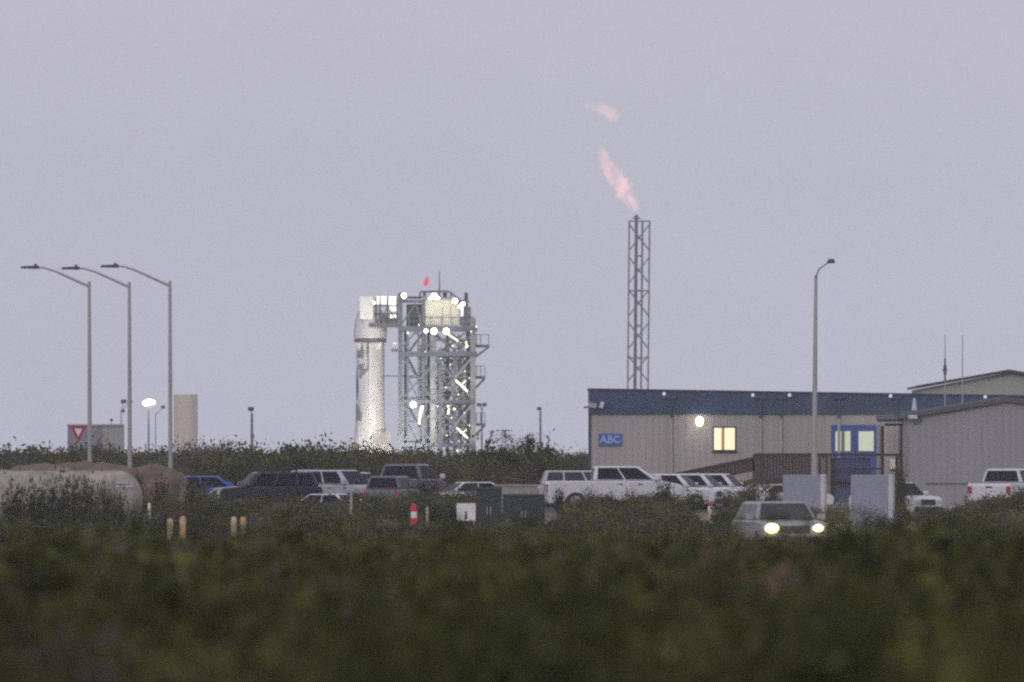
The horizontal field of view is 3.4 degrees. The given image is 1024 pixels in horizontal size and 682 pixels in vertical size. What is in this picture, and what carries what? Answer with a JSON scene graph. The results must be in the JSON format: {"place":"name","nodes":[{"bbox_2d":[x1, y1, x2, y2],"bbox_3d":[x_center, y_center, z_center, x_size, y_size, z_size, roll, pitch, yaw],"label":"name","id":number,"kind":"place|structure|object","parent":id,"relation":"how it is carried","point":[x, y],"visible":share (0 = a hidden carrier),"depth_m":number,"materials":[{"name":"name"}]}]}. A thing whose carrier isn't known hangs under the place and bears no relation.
{"place":"outdoors","nodes":[
{"label":"outdoors","id":0,"kind":"place"},
{"bbox_2d":[0,0,1023,456],"label":"sky","id":1,"kind":"structure","parent":0,"point":[281,164],"materials":[{"name":"grey"}]},
{"bbox_2d":[494,484,538,519],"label":"wall","id":2,"kind":"structure","parent":0,"point":[519,489],"depth_m":699.98,"materials":[{"name":"concrete"}]},
{"bbox_2d":[627,215,649,388],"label":"flare tower","id":3,"kind":"structure","parent":0,"point":[635,290],"depth_m":2148.78,"materials":[{"name":"metal"}]},
{"bbox_2d":[502,506,915,531],"bbox_3d":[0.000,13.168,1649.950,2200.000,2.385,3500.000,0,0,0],"label":"ground","id":4,"kind":"structure","parent":0,"point":[705,517],"depth_m":712.35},
{"bbox_2d":[0,472,29,526],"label":"shrub","id":5,"kind":"object","parent":4,"relation":"on","point":[11,511],"visible":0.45,"depth_m":624.84,"materials":[{"name":"green plant"}]},
{"bbox_2d":[14,465,55,525],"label":"shrub","id":6,"kind":"object","parent":4,"relation":"on","point":[32,507],"visible":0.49,"depth_m":616.84,"materials":[{"name":"green plant"}]},
{"bbox_2d":[21,264,91,461],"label":"street lamp","id":7,"kind":"object","parent":4,"relation":"on","point":[35,266],"visible":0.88,"depth_m":689.95,"materials":[{"name":"metal"}]},
{"bbox_2d":[50,462,91,527],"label":"shrub","id":8,"kind":"object","parent":4,"relation":"on","point":[68,507],"visible":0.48,"depth_m":613.91,"materials":[{"name":"green plant"}]},
{"bbox_2d":[0,468,142,521],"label":"horizontal tank","id":9,"kind":"object","parent":4,"relation":"on","point":[129,482],"visible":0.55,"depth_m":644.17,"materials":[{"name":"metal"}]},
{"bbox_2d":[70,425,86,452],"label":"yield sign","id":10,"kind":"object","parent":4,"relation":"on","point":[78,431],"visible":0.65,"depth_m":904.98,"materials":[{"name":"metal"}]},
{"bbox_2d":[67,424,123,452],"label":"shed","id":11,"kind":"structure","parent":4,"relation":"on","point":[113,434],"depth_m":1400.06,"materials":[{"name":"grey metal"}]},
{"bbox_2d":[61,265,131,466],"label":"street lamp","id":12,"kind":"object","parent":4,"relation":"on","point":[76,267],"visible":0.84,"depth_m":693.95,"materials":[{"name":"metal"}]},
{"bbox_2d":[92,433,102,454],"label":"shrub","id":13,"kind":"object","parent":4,"relation":"on","point":[95,450],"visible":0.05,"depth_m":879.99,"materials":[{"name":"green plant"}]},
{"bbox_2d":[0,460,198,505],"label":"earth berm","id":14,"kind":"structure","parent":4,"relation":"on","point":[148,472],"depth_m":666.77,"materials":[{"name":"brown soil"}]},
{"bbox_2d":[88,469,126,527],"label":"shrub","id":15,"kind":"object","parent":4,"relation":"on","point":[102,502],"visible":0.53,"depth_m":615.90,"materials":[{"name":"green plant"}]},
{"bbox_2d":[99,475,135,526],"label":"shrub","id":16,"kind":"object","parent":4,"relation":"on","point":[118,508],"visible":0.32,"depth_m":611.89,"materials":[{"name":"green plant"}]},
{"bbox_2d":[121,399,127,423],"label":"light mast","id":17,"kind":"object","parent":4,"relation":"on","point":[123,401],"visible":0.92,"depth_m":1849.66,"materials":[{"name":"metal"}]},
{"bbox_2d":[127,499,142,526],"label":"shrub","id":18,"kind":"object","parent":4,"relation":"on","point":[134,512],"visible":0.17,"depth_m":611.98,"materials":[{"name":"green plant"}]},
{"bbox_2d":[100,263,172,468],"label":"street lamp","id":19,"kind":"object","parent":4,"relation":"on","point":[170,437],"visible":0.82,"depth_m":687.95,"materials":[{"name":"metal"}]},
{"bbox_2d":[130,464,148,509],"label":"shrub","id":20,"kind":"object","parent":4,"relation":"on","point":[135,477],"visible":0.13,"depth_m":654.88,"materials":[{"name":"green plant"}]},
{"bbox_2d":[143,399,154,454],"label":"light mast","id":21,"kind":"object","parent":4,"relation":"on","point":[148,402],"visible":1,"depth_m":1749.87,"materials":[{"name":"metal"}]},
{"bbox_2d":[144,466,166,504],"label":"shrub","id":22,"kind":"object","parent":4,"relation":"on","point":[156,492],"visible":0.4,"depth_m":654.90,"materials":[{"name":"green plant"}]},
{"bbox_2d":[155,406,164,452],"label":"light mast","id":23,"kind":"object","parent":4,"relation":"on","point":[155,426],"visible":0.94,"depth_m":2049.91,"materials":[{"name":"metal"}]},
{"bbox_2d":[156,471,169,505],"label":"shrub","id":24,"kind":"object","parent":4,"relation":"on","point":[164,491],"visible":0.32,"depth_m":654.90,"materials":[{"name":"green plant"}]},
{"bbox_2d":[162,474,188,506],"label":"shrub","id":25,"kind":"object","parent":4,"relation":"on","point":[174,492],"visible":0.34,"depth_m":651.93,"materials":[{"name":"green plant"}]},
{"bbox_2d":[168,485,183,536],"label":"shrub","id":26,"kind":"object","parent":4,"relation":"on","point":[176,522],"visible":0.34,"depth_m":607.94,"materials":[{"name":"green plant"}]},
{"bbox_2d":[174,392,197,455],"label":"storage tank","id":27,"kind":"object","parent":4,"relation":"on","point":[186,416],"visible":0.71,"depth_m":1649.00,"materials":[{"name":"beige metal"}]},
{"bbox_2d":[177,433,203,455],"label":"shrub","id":28,"kind":"object","parent":4,"relation":"on","point":[189,445],"visible":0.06,"depth_m":880.03,"materials":[{"name":"green plant"}]},
{"bbox_2d":[180,468,206,506],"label":"shrub","id":29,"kind":"object","parent":4,"relation":"on","point":[193,496],"visible":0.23,"depth_m":661.87,"materials":[{"name":"green plant"}]},
{"bbox_2d":[189,475,224,500],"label":"shrub","id":30,"kind":"object","parent":4,"relation":"on","point":[205,492],"visible":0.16,"depth_m":713.96,"materials":[{"name":"green plant"}]},
{"bbox_2d":[248,407,253,445],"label":"light mast","id":31,"kind":"object","parent":4,"relation":"on","point":[251,409],"visible":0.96,"depth_m":1399.88,"materials":[{"name":"metal"}]},
{"bbox_2d":[301,494,366,504],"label":"parked car","id":32,"kind":"object","parent":4,"relation":"on","point":[326,496],"visible":0.08,"depth_m":695.52,"materials":[{"name":"white paint"}]},
{"bbox_2d":[342,433,365,462],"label":"shrub","id":33,"kind":"object","parent":4,"relation":"on","point":[353,449],"visible":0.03,"depth_m":880.00,"materials":[{"name":"green plant"}]},
{"bbox_2d":[366,488,397,506],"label":"shrub","id":34,"kind":"object","parent":4,"relation":"on","point":[382,496],"visible":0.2,"depth_m":715.71,"materials":[{"name":"green plant"}]},
{"bbox_2d":[410,504,417,525],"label":"traffic marker","id":35,"kind":"object","parent":4,"relation":"on","point":[414,512],"visible":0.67,"depth_m":639.87,"materials":[{"name":"red plastic"}]},
{"bbox_2d":[406,473,443,496],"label":"shrub","id":36,"kind":"object","parent":4,"relation":"on","point":[422,488],"visible":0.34,"depth_m":721.87,"materials":[{"name":"green plant"}]},
{"bbox_2d":[424,453,448,482],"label":"shrub","id":37,"kind":"object","parent":4,"relation":"on","point":[439,469],"visible":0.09,"depth_m":767.91,"materials":[{"name":"green plant"}]},
{"bbox_2d":[428,481,469,499],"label":"shrub","id":38,"kind":"object","parent":4,"relation":"on","point":[449,489],"visible":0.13,"depth_m":715.90,"materials":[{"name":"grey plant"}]},
{"bbox_2d":[435,451,479,486],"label":"shrub","id":39,"kind":"object","parent":4,"relation":"on","point":[452,468],"visible":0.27,"depth_m":765.90,"materials":[{"name":"green plant"}]},
{"bbox_2d":[442,435,477,466],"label":"shrub","id":40,"kind":"object","parent":4,"relation":"on","point":[456,456],"visible":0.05,"depth_m":829.98,"materials":[{"name":"green plant"}]},
{"bbox_2d":[457,503,475,523],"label":"white board","id":41,"kind":"object","parent":4,"relation":"on","point":[466,511],"visible":0.73,"depth_m":649.95,"materials":[{"name":"paint"}]},
{"bbox_2d":[460,479,477,495],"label":"shrub","id":42,"kind":"object","parent":4,"relation":"on","point":[471,489],"visible":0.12,"depth_m":718.98,"materials":[{"name":"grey plant"}]},
{"bbox_2d":[477,403,486,448],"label":"light mast","id":43,"kind":"object","parent":4,"relation":"on","point":[483,404],"visible":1,"depth_m":1799.91,"materials":[{"name":"metal"}]},
{"bbox_2d":[475,487,501,527],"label":"utility cabinet","id":44,"kind":"object","parent":4,"relation":"on","point":[489,504],"visible":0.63,"depth_m":654.94,"materials":[{"name":"metal"}]},
{"bbox_2d":[504,504,523,525],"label":"shrub","id":45,"kind":"object","parent":4,"relation":"on","point":[516,516],"visible":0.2,"depth_m":639.91,"materials":[{"name":"green plant"}]},
{"bbox_2d":[502,494,544,526],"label":"utility cabinet","id":46,"kind":"object","parent":4,"relation":"on","point":[529,504],"visible":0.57,"depth_m":654.94,"materials":[{"name":"metal"}]},
{"bbox_2d":[494,429,559,483],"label":"bush","id":47,"kind":"object","parent":4,"relation":"on","point":[538,463],"visible":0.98,"depth_m":770.09,"materials":[{"name":"green plant"}]},
{"bbox_2d":[537,407,541,444],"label":"light mast","id":48,"kind":"object","parent":4,"relation":"on","point":[540,428],"visible":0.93,"depth_m":1499.91,"materials":[{"name":"metal"}]},
{"bbox_2d":[530,429,558,466],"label":"shrub","id":49,"kind":"object","parent":4,"relation":"on","point":[542,445],"visible":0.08,"depth_m":799.84,"materials":[{"name":"green plant"}]},
{"bbox_2d":[557,445,587,469],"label":"shrub","id":50,"kind":"object","parent":4,"relation":"on","point":[577,461],"visible":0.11,"depth_m":790.02,"materials":[{"name":"green plant"}]},
{"bbox_2d":[674,487,716,511],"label":"shrub","id":51,"kind":"object","parent":4,"relation":"on","point":[697,504],"visible":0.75,"depth_m":721.77,"materials":[{"name":"green plant"}]},
{"bbox_2d":[708,502,711,524],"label":"traffic marker","id":52,"kind":"object","parent":4,"relation":"on","point":[709,510],"visible":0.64,"depth_m":649.90,"materials":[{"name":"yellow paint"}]},
{"bbox_2d":[715,485,747,510],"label":"shrub","id":53,"kind":"object","parent":4,"relation":"on","point":[729,500],"visible":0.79,"depth_m":721.78,"materials":[{"name":"green plant"}]},
{"bbox_2d":[716,517,748,541],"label":"shrub","id":54,"kind":"object","parent":4,"relation":"on","point":[731,530],"visible":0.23,"depth_m":587.86,"materials":[{"name":"green plant"}]},
{"bbox_2d":[736,471,764,504],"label":"shrub","id":55,"kind":"object","parent":4,"relation":"on","point":[751,493],"visible":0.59,"depth_m":727.87,"materials":[{"name":"green plant"}]},
{"bbox_2d":[545,509,956,511],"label":"parking lot","id":56,"kind":"structure","parent":4,"relation":"on","point":[547,510],"depth_m":740.02,"materials":[{"name":"grey asphalt"}]},
{"bbox_2d":[185,476,233,496],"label":"parked car","id":57,"kind":"object","parent":56,"relation":"on","point":[220,482],"visible":0.12,"depth_m":745.23,"materials":[{"name":"blue paint"}]},
{"bbox_2d":[210,466,322,501],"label":"parked car","id":58,"kind":"object","parent":56,"relation":"on","point":[278,483],"visible":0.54,"depth_m":734.31,"materials":[{"name":"black paint"}]},
{"bbox_2d":[291,470,368,496],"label":"parked car","id":59,"kind":"object","parent":56,"relation":"on","point":[335,481],"visible":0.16,"depth_m":741.15,"materials":[{"name":"silver metal"}]},
{"bbox_2d":[360,472,374,478],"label":"parked car","id":60,"kind":"object","parent":56,"relation":"on","point":[366,475],"visible":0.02,"depth_m":750.65,"materials":[{"name":"white paint"}]},
{"bbox_2d":[363,476,420,499],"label":"parked car","id":61,"kind":"object","parent":56,"relation":"on","point":[398,484],"visible":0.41,"depth_m":726.15,"materials":[{"name":"grey paint"}]},
{"bbox_2d":[367,464,446,495],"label":"pickup truck","id":62,"kind":"object","parent":56,"relation":"on","point":[412,472],"visible":0.2,"depth_m":751.13,"materials":[{"name":"grey paint"}]},
{"bbox_2d":[432,482,494,498],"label":"parked car","id":63,"kind":"object","parent":56,"relation":"on","point":[480,484],"visible":0.06,"depth_m":731.24,"materials":[{"name":"white paint"}]},
{"bbox_2d":[538,470,591,507],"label":"parked car","id":64,"kind":"object","parent":56,"relation":"on","point":[566,475],"visible":0.09,"depth_m":747.17,"materials":[{"name":"silver metal"}]},
{"bbox_2d":[544,466,685,504],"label":"pickup truck","id":65,"kind":"object","parent":56,"relation":"on","point":[606,479],"visible":0.61,"depth_m":734.03,"materials":[{"name":"white paint"}]},
{"bbox_2d":[652,474,723,509],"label":"parked car","id":66,"kind":"object","parent":56,"relation":"on","point":[686,482],"visible":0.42,"depth_m":743.11,"materials":[{"name":"white paint"}]},
{"bbox_2d":[685,474,745,509],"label":"parked car","id":67,"kind":"object","parent":56,"relation":"on","point":[706,480],"visible":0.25,"depth_m":747.15,"materials":[{"name":"white paint"}]},
{"bbox_2d":[709,474,762,491],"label":"parked car","id":68,"kind":"object","parent":56,"relation":"on","point":[729,480],"visible":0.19,"depth_m":751.22,"materials":[{"name":"white paint"}]},
{"bbox_2d":[755,484,834,504],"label":"parked car","id":69,"kind":"object","parent":56,"relation":"on","point":[830,500],"visible":0.21,"depth_m":741.39,"materials":[{"name":"white paint"}]},
{"bbox_2d":[757,480,782,500],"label":"shrub","id":70,"kind":"object","parent":4,"relation":"on","point":[771,496],"visible":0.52,"depth_m":721.86,"materials":[{"name":"green plant"}]},
{"bbox_2d":[672,453,902,508],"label":"entrance deck","id":71,"kind":"structure","parent":4,"relation":"on","point":[839,472],"depth_m":764.40,"materials":[{"name":"brown wood"}]},
{"bbox_2d":[876,416,902,474],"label":"porch canopy","id":72,"kind":"object","parent":71,"relation":"on","point":[887,419],"visible":0.59,"depth_m":764.79,"materials":[{"name":"grey metal"}]},
{"bbox_2d":[783,474,826,512],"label":"gate panel","id":73,"kind":"structure","parent":4,"relation":"on","point":[809,489],"depth_m":691.67,"materials":[{"name":"metal"}]},
{"bbox_2d":[811,259,834,474],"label":"street lamp","id":74,"kind":"object","parent":4,"relation":"on","point":[814,437],"visible":0.86,"depth_m":721.92,"materials":[{"name":"metal"}]},
{"bbox_2d":[820,521,846,540],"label":"shrub","id":75,"kind":"object","parent":4,"relation":"on","point":[836,532],"visible":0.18,"depth_m":587.89,"materials":[{"name":"green plant"}]},
{"bbox_2d":[850,499,877,532],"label":"shrub","id":76,"kind":"object","parent":4,"relation":"on","point":[866,523],"visible":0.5,"depth_m":639.93,"materials":[{"name":"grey plant"}]},
{"bbox_2d":[851,474,894,524],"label":"gate panel","id":77,"kind":"structure","parent":4,"relation":"on","point":[875,491],"depth_m":691.68,"materials":[{"name":"metal"}]},
{"bbox_2d":[867,507,890,528],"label":"shrub","id":78,"kind":"object","parent":4,"relation":"on","point":[877,515],"visible":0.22,"depth_m":651.91,"materials":[{"name":"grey plant"}]},
{"bbox_2d":[849,482,942,517],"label":"parked car","id":79,"kind":"object","parent":4,"relation":"on","point":[921,498],"visible":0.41,"depth_m":704.71,"materials":[{"name":"white paint"}]},
{"bbox_2d":[888,451,913,517],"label":"shrub","id":80,"kind":"object","parent":4,"relation":"on","point":[900,494],"visible":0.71,"depth_m":701.86,"materials":[{"name":"green plant"}]},
{"bbox_2d":[886,497,917,525],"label":"shrub","id":81,"kind":"object","parent":4,"relation":"on","point":[899,519],"visible":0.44,"depth_m":647.84,"materials":[{"name":"green plant"}]},
{"bbox_2d":[905,503,930,522],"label":"shrub","id":82,"kind":"object","parent":4,"relation":"on","point":[918,512],"visible":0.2,"depth_m":654.81,"materials":[{"name":"green plant"}]},
{"bbox_2d":[907,369,1023,394],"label":"gable building","id":83,"kind":"structure","parent":4,"relation":"on","point":[1007,382],"depth_m":905.00,"materials":[{"name":"beige"}]},
{"bbox_2d":[958,488,975,509],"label":"shrub","id":84,"kind":"object","parent":4,"relation":"on","point":[967,500],"visible":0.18,"depth_m":679.88,"materials":[{"name":"plant"}]},
{"bbox_2d":[967,469,1023,503],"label":"pickup truck","id":85,"kind":"object","parent":4,"relation":"on","point":[996,481],"visible":0.61,"depth_m":719.81,"materials":[{"name":"white paint"}]},
{"bbox_2d":[995,493,1023,512],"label":"shrub","id":86,"kind":"object","parent":4,"relation":"on","point":[1003,505],"visible":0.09,"depth_m":639.92,"materials":[{"name":"green plant"}]},
{"bbox_2d":[584,388,1023,508],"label":"long building","id":87,"kind":"structure","parent":0,"point":[659,431],"depth_m":769.93,"materials":[{"name":"grey metal"}]},
{"bbox_2d":[712,426,736,451],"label":"window","id":88,"kind":"structure","parent":87,"relation":"in","point":[728,432],"depth_m":769.85,"materials":[{"name":"yellow glass"}]},
{"bbox_2d":[831,425,854,457],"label":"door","id":89,"kind":"structure","parent":87,"relation":"in","point":[847,432],"depth_m":769.85,"materials":[{"name":"metal"}]},
{"bbox_2d":[855,425,875,474],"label":"door","id":90,"kind":"structure","parent":87,"relation":"in","point":[865,435],"depth_m":769.85,"materials":[{"name":"metal"}]},
{"bbox_2d":[897,396,1023,509],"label":"gable warehouse","id":91,"kind":"structure","parent":0,"point":[950,452],"depth_m":750.98,"materials":[{"name":"grey metal"}]},
{"bbox_2d":[942,344,946,406],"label":"antenna mast","id":92,"kind":"object","parent":91,"relation":"on","point":[944,369],"visible":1,"depth_m":756.98,"materials":[{"name":"metal"}]},
{"bbox_2d":[962,335,962,403],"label":"antenna mast","id":93,"kind":"object","parent":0,"point":[962,369],"visible":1,"depth_m":756.98,"materials":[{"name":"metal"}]},
{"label":"launch pad","id":94,"kind":"structure","parent":0,"visible":0},
{"bbox_2d":[360,270,488,454],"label":"launch tower","id":95,"kind":"structure","parent":94,"relation":"on","point":[433,310],"depth_m":1896.70,"materials":[{"name":"metal"}]},
{"label":"road","id":96,"kind":"structure","parent":0,"visible":0},
{"bbox_2d":[167,518,172,537],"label":"bollard","id":97,"kind":"object","parent":96,"relation":"on","point":[170,522],"visible":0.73,"depth_m":599.88,"materials":[{"name":"yellow paint"}]},
{"bbox_2d":[180,516,185,537],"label":"bollard","id":98,"kind":"object","parent":96,"relation":"on","point":[183,523],"visible":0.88,"depth_m":599.88,"materials":[{"name":"yellow paint"}]},
{"bbox_2d":[231,517,236,535],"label":"bollard","id":99,"kind":"object","parent":96,"relation":"on","point":[234,519],"visible":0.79,"depth_m":597.88,"materials":[{"name":"yellow paint"}]},
{"bbox_2d":[731,501,826,544],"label":"moving car","id":100,"kind":"object","parent":96,"relation":"on","point":[754,515],"visible":0.51,"depth_m":598.84,"materials":[{"name":"grey paint"}]},
{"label":"launch mount","id":101,"kind":"object","parent":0,"visible":0},
{"bbox_2d":[350,306,390,452],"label":"rocket","id":102,"kind":"object","parent":101,"relation":"on","point":[370,403],"visible":0.8,"depth_m":1898.60,"materials":[{"name":"metal"}]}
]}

